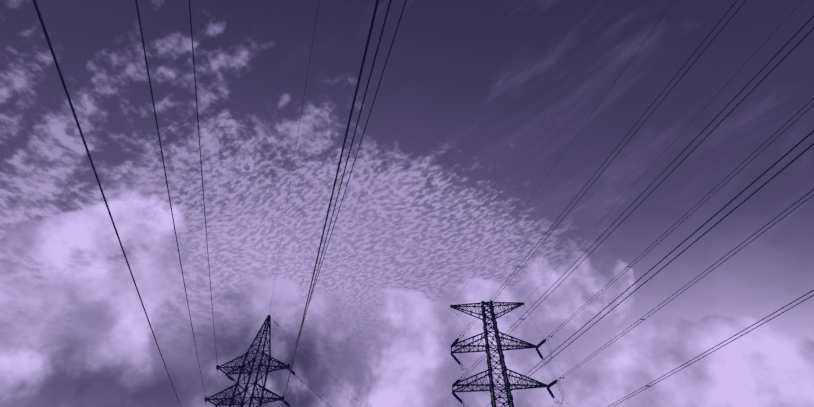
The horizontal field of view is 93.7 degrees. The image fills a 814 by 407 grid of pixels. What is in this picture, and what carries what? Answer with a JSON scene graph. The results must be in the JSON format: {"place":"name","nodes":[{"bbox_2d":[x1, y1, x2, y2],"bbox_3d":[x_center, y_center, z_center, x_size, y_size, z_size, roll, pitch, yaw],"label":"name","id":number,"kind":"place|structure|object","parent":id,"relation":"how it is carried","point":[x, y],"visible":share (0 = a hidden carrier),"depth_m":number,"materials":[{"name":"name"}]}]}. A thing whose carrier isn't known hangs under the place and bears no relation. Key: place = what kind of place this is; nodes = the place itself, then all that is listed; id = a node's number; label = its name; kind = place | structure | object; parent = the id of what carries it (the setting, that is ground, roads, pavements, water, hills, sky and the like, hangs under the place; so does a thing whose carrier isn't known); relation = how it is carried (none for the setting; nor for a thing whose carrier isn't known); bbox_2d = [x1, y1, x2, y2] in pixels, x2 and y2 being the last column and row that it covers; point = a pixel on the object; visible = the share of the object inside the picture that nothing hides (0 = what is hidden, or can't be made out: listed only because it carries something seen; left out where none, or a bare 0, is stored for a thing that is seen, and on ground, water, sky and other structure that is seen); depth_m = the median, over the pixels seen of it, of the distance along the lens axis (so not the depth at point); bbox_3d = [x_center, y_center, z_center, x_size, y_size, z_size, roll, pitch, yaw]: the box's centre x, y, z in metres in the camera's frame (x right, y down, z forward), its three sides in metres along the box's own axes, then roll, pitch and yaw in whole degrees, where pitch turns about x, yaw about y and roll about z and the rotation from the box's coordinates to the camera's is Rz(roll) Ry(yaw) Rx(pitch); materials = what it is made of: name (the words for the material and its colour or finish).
{"place":"outdoors","nodes":[
{"label":"outdoors","id":0,"kind":"place"},
{"bbox_2d":[0,0,813,406],"label":"sky","id":1,"kind":"structure","parent":0,"point":[476,102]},
{"label":"ground","id":2,"kind":"structure","parent":0,"visible":0},
{"bbox_2d":[208,315,288,406],"bbox_3d":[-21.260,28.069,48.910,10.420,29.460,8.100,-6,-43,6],"label":"lattice tower","id":3,"kind":"structure","parent":2,"relation":"on","point":[267,321],"depth_m":52.78,"materials":[{"name":"metal"}]},
{"bbox_2d":[205,266,644,406],"bbox_3d":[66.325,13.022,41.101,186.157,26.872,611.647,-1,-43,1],"label":"line hardware","id":4,"kind":"object","parent":3,"relation":"attached to","point":[460,364],"visible":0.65,"depth_m":54.15,"materials":[{"name":"metal"}]},
{"bbox_2d":[204,339,556,406],"bbox_3d":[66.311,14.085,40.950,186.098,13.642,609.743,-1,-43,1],"label":"insulator strings","id":5,"kind":"object","parent":4,"relation":"on","point":[543,341],"visible":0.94,"depth_m":56.51,"materials":[{"name":"black glass"}]},
{"bbox_2d":[33,0,813,406],"bbox_3d":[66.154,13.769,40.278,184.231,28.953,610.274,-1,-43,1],"label":"conductors","id":6,"kind":"object","parent":4,"relation":"on","point":[515,218],"visible":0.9,"depth_m":18.41,"materials":[{"name":"black metal"}]},
{"bbox_2d":[450,300,547,406],"bbox_3d":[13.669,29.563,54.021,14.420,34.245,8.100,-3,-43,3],"label":"tower lattice","id":7,"kind":"object","parent":2,"relation":"on","point":[507,384],"visible":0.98,"depth_m":59.60,"materials":[{"name":"metal"}]}
]}

